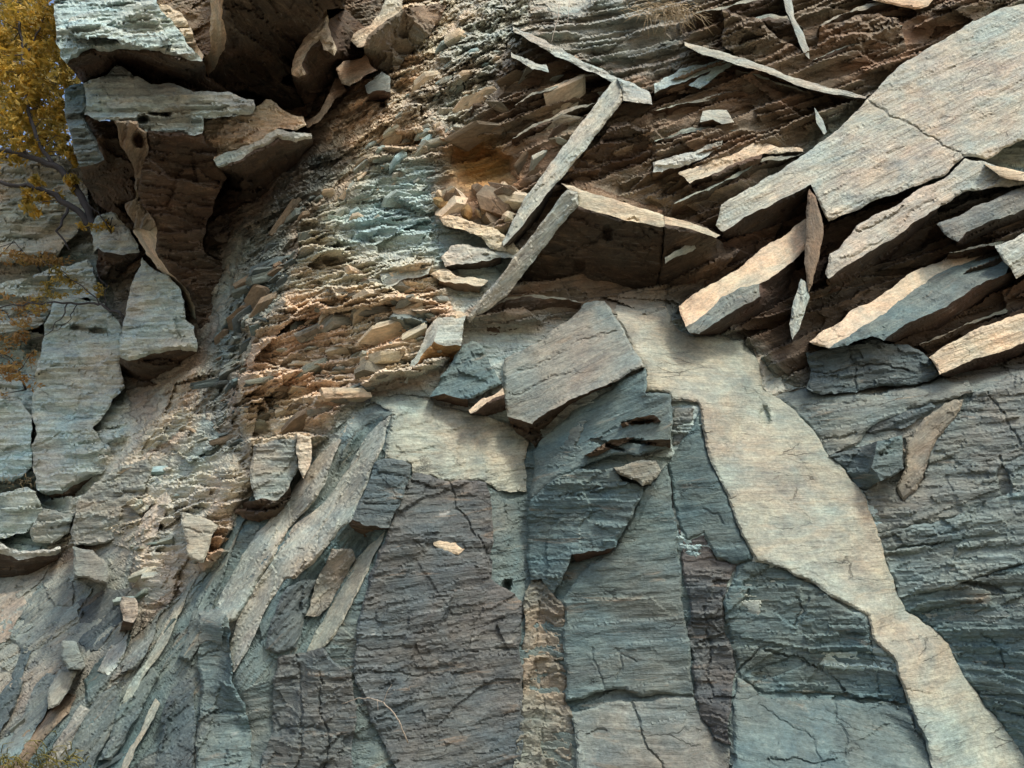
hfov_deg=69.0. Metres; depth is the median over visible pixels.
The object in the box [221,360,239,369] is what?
shale splinter
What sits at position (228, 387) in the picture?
shale splinter
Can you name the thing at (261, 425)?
shale flake
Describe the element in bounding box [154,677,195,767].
leaning slab
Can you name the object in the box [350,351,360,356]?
shale flake
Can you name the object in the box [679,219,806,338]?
rock beam
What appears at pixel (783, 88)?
hanging bed
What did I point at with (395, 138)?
shale chip
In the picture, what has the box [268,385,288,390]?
shale flake
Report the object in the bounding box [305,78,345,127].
rock rib
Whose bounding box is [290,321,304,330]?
shale flake
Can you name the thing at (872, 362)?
rock block
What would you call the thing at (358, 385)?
shale flake
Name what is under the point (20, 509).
rock block
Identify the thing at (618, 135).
rock sheet
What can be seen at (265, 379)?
shale flake
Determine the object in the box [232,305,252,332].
shale splinter
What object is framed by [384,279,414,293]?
shale flake
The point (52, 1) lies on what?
sky
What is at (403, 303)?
shale flake
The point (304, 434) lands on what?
shale flake
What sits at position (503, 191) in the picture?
loose stone
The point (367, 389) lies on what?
shale flake
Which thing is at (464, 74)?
shale chip
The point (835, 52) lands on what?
hanging bed
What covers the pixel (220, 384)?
shale splinter
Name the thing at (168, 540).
shale fragment
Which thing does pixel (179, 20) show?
rock block
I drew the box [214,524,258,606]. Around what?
rock sheet
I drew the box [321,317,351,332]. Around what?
shale flake
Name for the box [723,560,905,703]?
rock sheet
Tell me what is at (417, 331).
shale flake
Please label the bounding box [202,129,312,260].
rock slab
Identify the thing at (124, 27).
rock block
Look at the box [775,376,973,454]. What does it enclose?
rock sheet
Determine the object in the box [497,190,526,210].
loose stone
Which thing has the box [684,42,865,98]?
rock fin
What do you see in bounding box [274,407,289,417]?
shale flake
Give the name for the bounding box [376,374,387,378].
shale flake
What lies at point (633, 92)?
rock slab
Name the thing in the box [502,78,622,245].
rock fin
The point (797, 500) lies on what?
rock sheet
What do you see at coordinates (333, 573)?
leaning slab
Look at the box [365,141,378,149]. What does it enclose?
shale chip
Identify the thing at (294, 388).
shale flake
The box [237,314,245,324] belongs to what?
shale splinter
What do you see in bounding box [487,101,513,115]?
shale shard
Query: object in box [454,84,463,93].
shale chip
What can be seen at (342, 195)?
shale chip
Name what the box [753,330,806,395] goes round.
rock sheet
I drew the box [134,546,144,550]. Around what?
shale fragment
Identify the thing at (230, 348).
shale splinter
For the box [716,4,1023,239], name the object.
rock beam
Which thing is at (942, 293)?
rock beam
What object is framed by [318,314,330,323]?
shale flake
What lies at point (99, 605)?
leaning slab
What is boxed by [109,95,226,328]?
overhanging boulder
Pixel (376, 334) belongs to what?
shale flake
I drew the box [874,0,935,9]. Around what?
rock slab
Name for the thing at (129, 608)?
rock block
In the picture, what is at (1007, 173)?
rock fin
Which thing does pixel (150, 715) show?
leaning slab
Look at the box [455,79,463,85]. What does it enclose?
shale chip
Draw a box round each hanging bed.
[514,74,614,115]
[654,93,720,118]
[654,126,735,143]
[694,0,782,29]
[735,70,807,95]
[755,12,802,49]
[813,25,906,62]
[817,2,891,37]
[817,91,859,104]
[826,262,882,293]
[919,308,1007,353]
[946,241,1004,259]
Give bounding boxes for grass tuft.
[0,473,34,488]
[0,742,58,767]
[6,731,90,767]
[619,0,714,38]
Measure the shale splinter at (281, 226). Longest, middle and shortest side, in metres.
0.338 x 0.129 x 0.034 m
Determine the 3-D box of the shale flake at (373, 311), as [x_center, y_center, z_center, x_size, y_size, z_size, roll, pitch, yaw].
[-2.031,-1.040,10.958,0.746,0.101,0.308,-6,-14,-7]
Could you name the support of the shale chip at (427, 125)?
on the cliff face
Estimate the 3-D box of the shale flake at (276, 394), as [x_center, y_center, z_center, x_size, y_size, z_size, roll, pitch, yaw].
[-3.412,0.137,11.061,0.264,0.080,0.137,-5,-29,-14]
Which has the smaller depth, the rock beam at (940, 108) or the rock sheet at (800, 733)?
the rock sheet at (800, 733)
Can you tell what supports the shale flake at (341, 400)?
on the cliff face
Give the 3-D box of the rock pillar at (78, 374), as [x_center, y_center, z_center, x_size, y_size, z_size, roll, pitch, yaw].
[-8.432,-0.069,14.260,4.350,5.470,1.486,-23,-35,36]
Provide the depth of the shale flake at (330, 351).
10.89 m
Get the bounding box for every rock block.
[0,159,88,262]
[0,259,99,333]
[0,398,31,481]
[0,487,41,538]
[26,7,171,166]
[30,508,74,542]
[70,459,152,545]
[90,212,139,279]
[120,596,138,630]
[157,3,213,88]
[234,439,298,521]
[296,432,311,477]
[336,55,376,85]
[349,458,411,536]
[365,72,390,101]
[430,340,500,406]
[503,301,644,446]
[526,468,642,592]
[529,368,672,499]
[641,441,665,455]
[672,407,693,445]
[700,110,733,126]
[806,337,939,394]
[829,435,903,490]
[995,233,1023,277]
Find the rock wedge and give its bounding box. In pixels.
[469,388,505,415]
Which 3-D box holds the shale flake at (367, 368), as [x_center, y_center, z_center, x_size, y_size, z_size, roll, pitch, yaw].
[-1.922,-0.154,10.198,0.460,0.180,0.348,2,-41,-9]
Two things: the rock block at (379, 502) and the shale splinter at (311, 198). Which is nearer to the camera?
the rock block at (379, 502)
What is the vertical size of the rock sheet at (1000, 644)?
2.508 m
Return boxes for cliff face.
[0,0,1023,767]
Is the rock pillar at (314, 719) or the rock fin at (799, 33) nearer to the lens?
the rock pillar at (314, 719)
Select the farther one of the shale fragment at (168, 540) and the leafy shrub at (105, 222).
the leafy shrub at (105, 222)
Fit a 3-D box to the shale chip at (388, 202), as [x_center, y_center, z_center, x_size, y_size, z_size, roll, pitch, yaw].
[-1.947,-3.104,12.555,0.570,0.135,0.364,-29,-43,-10]
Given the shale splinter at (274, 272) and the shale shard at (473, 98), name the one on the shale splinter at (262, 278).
the shale splinter at (274, 272)
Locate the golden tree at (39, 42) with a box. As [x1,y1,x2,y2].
[0,0,94,249]
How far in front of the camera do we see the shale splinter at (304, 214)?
12.81 m
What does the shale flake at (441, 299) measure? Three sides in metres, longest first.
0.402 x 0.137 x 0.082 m
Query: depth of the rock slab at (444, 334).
10.22 m
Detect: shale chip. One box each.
[322,188,334,197]
[333,207,344,216]
[339,188,346,199]
[349,207,360,214]
[349,212,363,220]
[353,159,367,173]
[355,153,373,167]
[357,172,366,181]
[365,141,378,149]
[375,145,384,153]
[379,133,402,145]
[381,190,411,207]
[383,124,398,138]
[389,150,406,175]
[391,171,401,181]
[411,70,440,95]
[413,139,433,156]
[414,128,429,140]
[416,136,447,147]
[420,134,432,142]
[422,123,430,128]
[433,122,440,134]
[435,40,447,55]
[437,107,451,115]
[439,75,452,84]
[444,28,466,46]
[448,85,455,90]
[454,70,472,84]
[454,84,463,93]
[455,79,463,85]
[462,90,471,95]
[468,48,478,57]
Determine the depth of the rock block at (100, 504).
11.14 m
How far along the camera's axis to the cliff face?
11.78 m
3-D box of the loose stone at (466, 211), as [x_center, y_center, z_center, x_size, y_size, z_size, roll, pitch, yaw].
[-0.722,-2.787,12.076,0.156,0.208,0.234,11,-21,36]
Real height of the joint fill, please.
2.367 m
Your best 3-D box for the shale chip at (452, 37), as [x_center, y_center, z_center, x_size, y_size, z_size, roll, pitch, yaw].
[-1.067,-6.668,14.346,0.639,0.145,0.336,-24,-17,-38]
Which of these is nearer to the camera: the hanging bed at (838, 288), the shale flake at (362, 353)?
the shale flake at (362, 353)
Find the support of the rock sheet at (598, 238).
attached to the cliff face
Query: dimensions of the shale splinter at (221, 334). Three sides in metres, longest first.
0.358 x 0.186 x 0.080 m
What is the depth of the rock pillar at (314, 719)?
7.78 m
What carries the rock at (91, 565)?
attached to the cliff face
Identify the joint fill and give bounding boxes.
[513,579,574,767]
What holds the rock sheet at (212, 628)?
on the rock pillar at (224, 737)
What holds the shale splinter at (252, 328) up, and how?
on the cliff face
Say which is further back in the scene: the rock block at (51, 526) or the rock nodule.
the rock block at (51, 526)
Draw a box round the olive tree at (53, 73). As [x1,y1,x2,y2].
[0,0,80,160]
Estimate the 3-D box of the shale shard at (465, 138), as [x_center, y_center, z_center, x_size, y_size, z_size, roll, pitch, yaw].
[-0.689,-4.311,12.932,1.156,0.103,0.663,-20,-25,-31]
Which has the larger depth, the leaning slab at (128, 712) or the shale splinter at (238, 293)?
the shale splinter at (238, 293)
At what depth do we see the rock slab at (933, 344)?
10.43 m
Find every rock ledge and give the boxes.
[0,542,60,577]
[202,99,305,159]
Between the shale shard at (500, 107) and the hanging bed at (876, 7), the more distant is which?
the hanging bed at (876, 7)
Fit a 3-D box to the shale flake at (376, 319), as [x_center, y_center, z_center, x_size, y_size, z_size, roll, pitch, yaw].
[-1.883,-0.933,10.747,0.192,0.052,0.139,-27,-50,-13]
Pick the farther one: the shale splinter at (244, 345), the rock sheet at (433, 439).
the shale splinter at (244, 345)
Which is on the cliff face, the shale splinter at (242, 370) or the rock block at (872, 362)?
the shale splinter at (242, 370)
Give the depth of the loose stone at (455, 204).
12.06 m
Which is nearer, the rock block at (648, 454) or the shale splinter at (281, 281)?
the rock block at (648, 454)
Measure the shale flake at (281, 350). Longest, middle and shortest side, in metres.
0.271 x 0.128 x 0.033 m
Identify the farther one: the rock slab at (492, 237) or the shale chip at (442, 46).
the shale chip at (442, 46)
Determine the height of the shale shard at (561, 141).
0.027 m
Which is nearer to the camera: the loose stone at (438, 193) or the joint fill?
the joint fill
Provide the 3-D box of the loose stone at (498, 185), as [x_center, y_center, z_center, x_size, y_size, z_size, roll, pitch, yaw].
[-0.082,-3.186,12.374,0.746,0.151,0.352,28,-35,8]
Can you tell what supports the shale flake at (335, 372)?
attached to the cliff face
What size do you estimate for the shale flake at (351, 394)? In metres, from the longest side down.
0.700 x 0.379 x 0.160 m
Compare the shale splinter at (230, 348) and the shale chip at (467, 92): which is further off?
the shale chip at (467, 92)
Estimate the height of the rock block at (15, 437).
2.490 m
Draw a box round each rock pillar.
[31,293,124,499]
[119,258,197,386]
[195,606,251,767]
[261,647,356,767]
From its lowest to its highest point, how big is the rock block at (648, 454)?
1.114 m
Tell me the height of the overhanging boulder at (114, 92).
6.628 m
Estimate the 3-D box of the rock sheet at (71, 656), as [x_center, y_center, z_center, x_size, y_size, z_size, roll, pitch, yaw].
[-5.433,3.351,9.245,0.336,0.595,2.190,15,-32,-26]
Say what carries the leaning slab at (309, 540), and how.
on the cliff face
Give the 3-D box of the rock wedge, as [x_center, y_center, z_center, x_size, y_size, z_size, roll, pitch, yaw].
[-0.344,0.244,10.268,0.559,0.869,1.080,0,-28,0]
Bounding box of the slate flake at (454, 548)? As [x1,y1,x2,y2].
[433,541,463,554]
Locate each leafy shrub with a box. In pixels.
[0,240,73,272]
[0,291,50,351]
[0,346,45,398]
[75,201,115,233]
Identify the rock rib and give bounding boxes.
[32,59,155,230]
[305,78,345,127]
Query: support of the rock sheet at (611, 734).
attached to the cliff face
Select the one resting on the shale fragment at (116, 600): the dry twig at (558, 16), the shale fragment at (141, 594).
the shale fragment at (141, 594)
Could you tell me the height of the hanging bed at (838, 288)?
1.311 m
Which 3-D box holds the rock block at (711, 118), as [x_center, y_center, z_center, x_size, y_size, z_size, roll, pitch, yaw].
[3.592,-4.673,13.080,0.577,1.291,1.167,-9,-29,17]
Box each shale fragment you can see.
[112,596,139,605]
[128,566,155,582]
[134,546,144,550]
[134,588,147,599]
[141,571,157,580]
[151,465,167,475]
[157,536,174,544]
[185,425,195,431]
[195,437,207,443]
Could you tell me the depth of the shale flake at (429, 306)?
10.66 m
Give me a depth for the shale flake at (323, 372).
10.81 m
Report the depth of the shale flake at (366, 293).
10.66 m
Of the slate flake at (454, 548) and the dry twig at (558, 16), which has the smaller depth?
the slate flake at (454, 548)
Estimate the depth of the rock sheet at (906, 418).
9.53 m
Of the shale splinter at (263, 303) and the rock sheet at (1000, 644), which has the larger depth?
the shale splinter at (263, 303)
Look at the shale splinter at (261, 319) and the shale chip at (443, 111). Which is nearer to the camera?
the shale splinter at (261, 319)
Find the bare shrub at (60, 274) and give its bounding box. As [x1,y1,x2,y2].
[0,260,124,339]
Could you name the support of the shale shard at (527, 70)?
attached to the rock fin at (530, 64)
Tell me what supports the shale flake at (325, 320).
attached to the cliff face
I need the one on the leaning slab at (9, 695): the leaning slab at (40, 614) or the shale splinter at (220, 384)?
the leaning slab at (40, 614)
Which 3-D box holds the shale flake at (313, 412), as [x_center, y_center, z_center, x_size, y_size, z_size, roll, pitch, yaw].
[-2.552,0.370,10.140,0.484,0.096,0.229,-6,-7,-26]
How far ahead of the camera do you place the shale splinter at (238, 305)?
12.43 m
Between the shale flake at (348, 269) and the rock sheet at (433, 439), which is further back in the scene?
the shale flake at (348, 269)
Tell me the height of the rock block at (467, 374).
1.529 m
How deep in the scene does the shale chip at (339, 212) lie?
12.56 m
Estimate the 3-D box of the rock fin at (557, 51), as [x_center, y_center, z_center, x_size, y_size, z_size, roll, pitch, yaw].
[1.037,-6.296,14.131,2.041,3.212,1.359,0,-28,0]
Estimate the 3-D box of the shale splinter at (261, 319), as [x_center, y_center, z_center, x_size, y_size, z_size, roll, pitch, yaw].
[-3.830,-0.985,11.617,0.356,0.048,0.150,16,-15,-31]
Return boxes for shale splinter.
[189,378,217,389]
[209,434,236,445]
[214,329,228,344]
[214,380,228,387]
[218,364,236,380]
[218,432,228,437]
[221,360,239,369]
[224,380,235,393]
[226,304,246,329]
[227,344,236,351]
[228,335,241,345]
[229,439,242,446]
[230,412,236,419]
[231,285,248,298]
[231,377,237,384]
[232,275,247,288]
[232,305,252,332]
[235,301,243,309]
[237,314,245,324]
[238,337,251,354]
[239,367,246,373]
[241,316,248,327]
[244,284,270,308]
[245,270,272,285]
[246,260,271,284]
[249,256,283,272]
[249,266,272,285]
[249,291,276,317]
[249,324,260,335]
[255,316,268,321]
[262,242,281,254]
[267,267,283,276]
[268,197,302,235]
[268,272,285,282]
[272,261,281,268]
[276,275,288,287]
[277,223,291,230]
[283,258,296,271]
[285,206,306,222]
[297,210,309,221]
[298,231,311,243]
[307,195,316,201]
[315,195,323,202]
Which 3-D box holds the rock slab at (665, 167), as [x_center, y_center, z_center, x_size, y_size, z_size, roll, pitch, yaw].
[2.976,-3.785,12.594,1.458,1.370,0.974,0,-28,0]
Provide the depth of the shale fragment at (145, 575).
9.57 m
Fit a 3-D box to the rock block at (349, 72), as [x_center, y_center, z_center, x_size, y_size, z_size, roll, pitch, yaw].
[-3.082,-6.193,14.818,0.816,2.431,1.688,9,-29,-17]
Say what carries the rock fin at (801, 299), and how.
attached to the cliff face
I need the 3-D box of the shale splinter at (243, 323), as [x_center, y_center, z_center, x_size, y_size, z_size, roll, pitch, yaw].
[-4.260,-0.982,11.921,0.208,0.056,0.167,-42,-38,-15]
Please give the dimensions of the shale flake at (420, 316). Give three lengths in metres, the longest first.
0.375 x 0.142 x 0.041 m
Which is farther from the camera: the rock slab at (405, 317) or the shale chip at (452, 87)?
the shale chip at (452, 87)
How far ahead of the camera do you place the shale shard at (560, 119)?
12.76 m
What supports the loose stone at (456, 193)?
on the cliff face
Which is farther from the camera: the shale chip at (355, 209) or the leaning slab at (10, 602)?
the shale chip at (355, 209)
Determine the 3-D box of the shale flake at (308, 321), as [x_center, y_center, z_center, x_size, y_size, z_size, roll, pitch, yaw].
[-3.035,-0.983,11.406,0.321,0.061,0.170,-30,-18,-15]
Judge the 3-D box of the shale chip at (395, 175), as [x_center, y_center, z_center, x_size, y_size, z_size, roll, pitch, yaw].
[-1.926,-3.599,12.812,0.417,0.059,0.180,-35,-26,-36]
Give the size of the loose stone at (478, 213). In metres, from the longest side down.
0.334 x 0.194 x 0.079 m
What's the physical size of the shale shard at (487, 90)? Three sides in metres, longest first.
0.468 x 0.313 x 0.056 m
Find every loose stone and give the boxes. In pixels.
[433,197,443,208]
[435,189,441,196]
[435,196,467,216]
[438,201,447,208]
[440,187,451,200]
[441,185,454,198]
[452,188,460,196]
[461,204,472,220]
[471,183,482,198]
[474,208,481,217]
[476,184,512,218]
[480,212,498,224]
[488,182,518,191]
[494,187,514,195]
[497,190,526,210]
[501,211,514,222]
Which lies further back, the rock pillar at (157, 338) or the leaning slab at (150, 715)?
the rock pillar at (157, 338)
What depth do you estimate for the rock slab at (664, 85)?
13.16 m
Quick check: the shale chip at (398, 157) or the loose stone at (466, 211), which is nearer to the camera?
the loose stone at (466, 211)
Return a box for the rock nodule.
[614,460,660,485]
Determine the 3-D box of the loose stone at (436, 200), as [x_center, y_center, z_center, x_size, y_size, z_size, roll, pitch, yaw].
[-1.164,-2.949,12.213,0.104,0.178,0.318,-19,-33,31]
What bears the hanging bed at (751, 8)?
hanging from the cliff face
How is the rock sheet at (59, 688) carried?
attached to the cliff face
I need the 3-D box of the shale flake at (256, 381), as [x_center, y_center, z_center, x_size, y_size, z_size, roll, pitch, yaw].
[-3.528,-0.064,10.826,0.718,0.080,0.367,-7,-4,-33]
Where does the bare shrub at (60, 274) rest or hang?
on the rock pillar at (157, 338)
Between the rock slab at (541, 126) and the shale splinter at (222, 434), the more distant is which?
the rock slab at (541, 126)
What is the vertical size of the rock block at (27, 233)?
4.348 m
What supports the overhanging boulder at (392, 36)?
attached to the cliff face
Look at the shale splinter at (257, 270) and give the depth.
12.12 m
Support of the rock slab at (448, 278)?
attached to the cliff face
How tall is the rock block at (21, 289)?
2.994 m
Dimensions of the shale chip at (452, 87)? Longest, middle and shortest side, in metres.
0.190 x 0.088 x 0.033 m
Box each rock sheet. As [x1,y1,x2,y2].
[47,670,76,708]
[60,640,84,669]
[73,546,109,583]
[83,628,131,703]
[180,512,217,562]
[198,608,226,643]
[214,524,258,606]
[353,472,524,767]
[370,396,528,491]
[517,183,664,288]
[562,464,692,700]
[563,121,651,180]
[572,695,729,767]
[614,304,1023,767]
[658,216,739,286]
[668,411,752,563]
[679,529,736,743]
[701,80,772,96]
[721,9,801,65]
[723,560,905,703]
[732,677,931,767]
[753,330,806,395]
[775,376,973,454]
[815,14,906,59]
[862,371,1023,532]
[866,402,935,433]
[878,492,1023,596]
[896,399,963,500]
[899,563,1023,756]
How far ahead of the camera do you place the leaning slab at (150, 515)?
10.44 m
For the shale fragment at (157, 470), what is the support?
on the cliff face
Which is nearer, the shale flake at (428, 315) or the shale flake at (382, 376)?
the shale flake at (382, 376)
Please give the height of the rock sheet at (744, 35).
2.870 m
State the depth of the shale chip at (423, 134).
13.12 m
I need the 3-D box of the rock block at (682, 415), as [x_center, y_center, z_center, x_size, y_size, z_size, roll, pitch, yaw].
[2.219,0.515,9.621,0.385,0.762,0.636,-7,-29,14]
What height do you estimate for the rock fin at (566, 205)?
3.234 m
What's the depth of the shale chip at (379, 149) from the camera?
12.92 m
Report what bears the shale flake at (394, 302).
on the cliff face
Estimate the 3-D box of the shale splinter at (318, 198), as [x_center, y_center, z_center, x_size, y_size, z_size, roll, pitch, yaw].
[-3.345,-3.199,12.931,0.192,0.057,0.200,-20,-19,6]
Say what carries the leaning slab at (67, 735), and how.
on the cliff face
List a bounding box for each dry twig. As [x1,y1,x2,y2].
[341,684,408,742]
[551,0,569,41]
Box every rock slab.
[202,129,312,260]
[380,265,430,286]
[388,305,466,331]
[404,315,465,382]
[431,269,487,292]
[439,215,518,254]
[441,244,514,270]
[482,294,581,334]
[512,103,595,146]
[617,78,651,103]
[652,140,722,180]
[653,59,725,100]
[671,143,802,198]
[672,153,804,216]
[689,62,732,88]
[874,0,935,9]
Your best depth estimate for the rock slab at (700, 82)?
13.14 m
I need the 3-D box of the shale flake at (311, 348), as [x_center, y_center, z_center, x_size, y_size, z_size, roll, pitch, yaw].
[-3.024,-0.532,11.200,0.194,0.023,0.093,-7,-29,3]
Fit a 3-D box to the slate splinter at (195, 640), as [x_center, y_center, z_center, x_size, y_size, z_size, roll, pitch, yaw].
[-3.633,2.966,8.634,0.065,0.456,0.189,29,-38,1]
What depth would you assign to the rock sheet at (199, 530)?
9.06 m
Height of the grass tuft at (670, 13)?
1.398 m
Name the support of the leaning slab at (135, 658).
on the cliff face
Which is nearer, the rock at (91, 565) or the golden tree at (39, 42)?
the rock at (91, 565)
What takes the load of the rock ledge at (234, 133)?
attached to the cliff face
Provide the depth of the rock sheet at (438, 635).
8.30 m
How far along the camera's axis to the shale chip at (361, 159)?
13.04 m
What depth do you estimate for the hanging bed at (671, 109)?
13.01 m
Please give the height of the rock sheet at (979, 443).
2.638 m
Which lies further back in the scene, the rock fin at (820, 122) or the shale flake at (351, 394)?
the rock fin at (820, 122)
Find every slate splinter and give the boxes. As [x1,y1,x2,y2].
[9,716,24,732]
[98,752,125,767]
[163,618,177,633]
[184,634,198,655]
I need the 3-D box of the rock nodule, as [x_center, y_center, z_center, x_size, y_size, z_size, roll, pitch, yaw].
[1.575,1.104,9.267,0.614,0.691,0.991,-4,-28,7]
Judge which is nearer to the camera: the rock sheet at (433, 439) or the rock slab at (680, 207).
the rock sheet at (433, 439)
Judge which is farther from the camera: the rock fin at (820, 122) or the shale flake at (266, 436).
the rock fin at (820, 122)
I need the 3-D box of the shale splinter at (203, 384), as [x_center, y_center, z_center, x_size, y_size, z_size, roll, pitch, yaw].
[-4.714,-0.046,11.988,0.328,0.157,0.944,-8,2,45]
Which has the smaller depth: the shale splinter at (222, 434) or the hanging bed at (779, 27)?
the shale splinter at (222, 434)
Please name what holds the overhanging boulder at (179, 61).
attached to the cliff face
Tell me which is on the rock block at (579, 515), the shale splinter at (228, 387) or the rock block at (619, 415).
the rock block at (619, 415)
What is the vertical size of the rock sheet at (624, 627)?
2.907 m
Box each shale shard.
[444,120,500,151]
[452,92,485,113]
[470,103,484,116]
[477,86,496,95]
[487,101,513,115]
[496,69,523,86]
[497,92,511,98]
[514,113,525,121]
[514,151,528,174]
[518,66,533,83]
[521,122,533,131]
[526,169,539,176]
[529,150,546,170]
[543,114,582,130]
[544,74,585,114]
[548,124,567,138]
[549,137,567,145]
[550,75,562,81]
[591,70,606,87]
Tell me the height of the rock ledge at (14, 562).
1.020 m
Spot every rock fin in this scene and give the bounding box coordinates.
[467,190,578,322]
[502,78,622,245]
[511,52,548,71]
[513,27,616,81]
[665,245,695,263]
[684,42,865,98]
[784,0,809,58]
[789,279,809,339]
[804,189,823,290]
[815,109,826,133]
[985,164,1023,180]
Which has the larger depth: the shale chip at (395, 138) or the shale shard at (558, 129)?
the shale chip at (395, 138)
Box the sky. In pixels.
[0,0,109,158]
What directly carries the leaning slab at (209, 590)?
on the cliff face
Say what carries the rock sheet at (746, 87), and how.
attached to the cliff face
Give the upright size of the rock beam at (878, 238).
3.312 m
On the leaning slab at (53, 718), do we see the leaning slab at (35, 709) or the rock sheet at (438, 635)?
the leaning slab at (35, 709)
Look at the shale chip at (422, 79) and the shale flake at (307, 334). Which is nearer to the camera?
the shale flake at (307, 334)
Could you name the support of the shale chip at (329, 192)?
on the cliff face
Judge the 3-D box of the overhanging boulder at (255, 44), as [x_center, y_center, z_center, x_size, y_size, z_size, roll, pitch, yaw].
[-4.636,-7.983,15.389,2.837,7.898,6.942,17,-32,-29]
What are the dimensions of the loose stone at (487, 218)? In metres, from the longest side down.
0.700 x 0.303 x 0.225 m
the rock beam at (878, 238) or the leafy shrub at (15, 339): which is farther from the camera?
the leafy shrub at (15, 339)
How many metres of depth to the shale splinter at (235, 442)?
10.63 m
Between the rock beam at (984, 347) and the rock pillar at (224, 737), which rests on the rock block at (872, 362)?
the rock beam at (984, 347)
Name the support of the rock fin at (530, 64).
attached to the cliff face
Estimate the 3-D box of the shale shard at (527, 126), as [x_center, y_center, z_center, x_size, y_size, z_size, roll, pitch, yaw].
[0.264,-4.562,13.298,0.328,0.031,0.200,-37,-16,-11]
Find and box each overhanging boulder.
[45,28,135,239]
[48,0,249,171]
[70,65,254,135]
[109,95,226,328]
[204,0,345,109]
[287,9,364,113]
[351,0,445,74]
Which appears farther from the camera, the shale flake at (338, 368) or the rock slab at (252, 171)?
the rock slab at (252, 171)
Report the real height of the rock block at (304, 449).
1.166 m
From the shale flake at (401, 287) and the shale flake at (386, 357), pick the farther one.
the shale flake at (401, 287)
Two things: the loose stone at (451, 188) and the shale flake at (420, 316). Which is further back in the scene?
the loose stone at (451, 188)
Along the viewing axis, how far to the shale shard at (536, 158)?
12.44 m
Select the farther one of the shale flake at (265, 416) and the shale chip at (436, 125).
the shale chip at (436, 125)
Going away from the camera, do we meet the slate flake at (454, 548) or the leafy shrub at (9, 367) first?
the slate flake at (454, 548)
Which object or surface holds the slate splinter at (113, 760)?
on the leaning slab at (150, 715)
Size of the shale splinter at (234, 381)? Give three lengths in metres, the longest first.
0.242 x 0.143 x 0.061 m
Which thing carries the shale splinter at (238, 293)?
on the cliff face
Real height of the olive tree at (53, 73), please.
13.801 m
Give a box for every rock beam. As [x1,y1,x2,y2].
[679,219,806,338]
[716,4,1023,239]
[809,255,1016,347]
[825,159,1023,282]
[929,313,1023,377]
[937,186,1023,246]
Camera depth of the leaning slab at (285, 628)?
8.30 m
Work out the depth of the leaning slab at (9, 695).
9.23 m
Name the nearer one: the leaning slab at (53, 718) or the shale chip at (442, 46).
the leaning slab at (53, 718)
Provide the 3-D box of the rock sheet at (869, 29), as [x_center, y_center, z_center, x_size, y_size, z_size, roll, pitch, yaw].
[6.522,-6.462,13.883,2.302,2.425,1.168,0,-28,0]
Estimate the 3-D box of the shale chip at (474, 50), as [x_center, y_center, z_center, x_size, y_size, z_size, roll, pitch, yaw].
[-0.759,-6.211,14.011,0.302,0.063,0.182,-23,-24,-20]
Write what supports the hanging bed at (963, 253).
hanging from the cliff face
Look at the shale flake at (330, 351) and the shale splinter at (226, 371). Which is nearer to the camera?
the shale flake at (330, 351)
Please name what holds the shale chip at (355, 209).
on the cliff face
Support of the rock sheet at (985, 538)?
attached to the cliff face
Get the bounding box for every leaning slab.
[0,589,26,642]
[0,648,30,730]
[0,673,55,766]
[0,693,75,767]
[9,566,73,648]
[43,705,89,767]
[60,685,119,767]
[77,588,131,661]
[98,610,139,674]
[99,667,159,759]
[120,578,195,705]
[121,610,161,671]
[121,698,159,767]
[134,492,171,555]
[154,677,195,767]
[178,493,255,661]
[217,416,354,621]
[229,416,390,671]
[266,579,315,653]
[306,549,354,616]
[307,532,384,650]
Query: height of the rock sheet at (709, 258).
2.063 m
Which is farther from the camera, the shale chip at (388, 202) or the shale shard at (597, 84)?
the shale shard at (597, 84)
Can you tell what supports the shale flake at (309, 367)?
on the cliff face
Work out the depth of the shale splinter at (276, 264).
12.18 m
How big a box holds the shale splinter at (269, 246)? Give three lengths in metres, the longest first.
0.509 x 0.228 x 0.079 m
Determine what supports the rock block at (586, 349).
on the rock block at (619, 415)
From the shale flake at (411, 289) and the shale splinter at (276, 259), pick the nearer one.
the shale flake at (411, 289)
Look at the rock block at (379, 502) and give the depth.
8.75 m
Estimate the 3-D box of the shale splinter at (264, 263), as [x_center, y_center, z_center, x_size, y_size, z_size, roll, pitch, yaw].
[-4.158,-1.857,12.414,0.779,0.085,0.449,-29,-24,15]
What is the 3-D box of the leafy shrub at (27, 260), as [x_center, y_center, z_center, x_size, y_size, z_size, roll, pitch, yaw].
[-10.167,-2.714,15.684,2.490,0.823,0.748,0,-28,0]
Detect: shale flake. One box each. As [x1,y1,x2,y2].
[245,376,273,383]
[254,419,267,432]
[256,378,269,385]
[257,409,274,420]
[262,435,274,438]
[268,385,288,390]
[273,391,289,396]
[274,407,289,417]
[275,390,287,398]
[276,348,292,352]
[281,407,312,434]
[287,404,302,410]
[288,361,309,366]
[288,385,305,392]
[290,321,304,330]
[291,433,311,442]
[294,324,321,342]
[295,358,328,379]
[304,318,318,324]
[304,347,316,349]
[307,407,332,416]
[316,314,345,331]
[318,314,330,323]
[319,387,371,401]
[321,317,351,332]
[321,370,329,374]
[325,346,352,356]
[329,371,342,374]
[330,398,346,403]
[332,366,347,371]
[344,265,365,273]
[347,383,360,387]
[350,306,391,318]
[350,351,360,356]
[352,289,381,298]
[352,302,383,325]
[354,361,386,379]
[357,279,381,284]
[358,320,402,345]
[358,350,369,356]
[359,351,401,364]
[359,386,375,391]
[374,317,386,321]
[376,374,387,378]
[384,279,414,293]
[391,299,397,304]
[395,294,414,308]
[401,322,426,340]
[404,286,414,293]
[407,302,422,308]
[415,312,430,317]
[423,305,435,308]
[425,313,434,318]
[426,286,437,292]
[432,296,450,302]
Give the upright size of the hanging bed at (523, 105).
2.083 m
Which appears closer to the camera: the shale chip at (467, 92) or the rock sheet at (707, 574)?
the rock sheet at (707, 574)

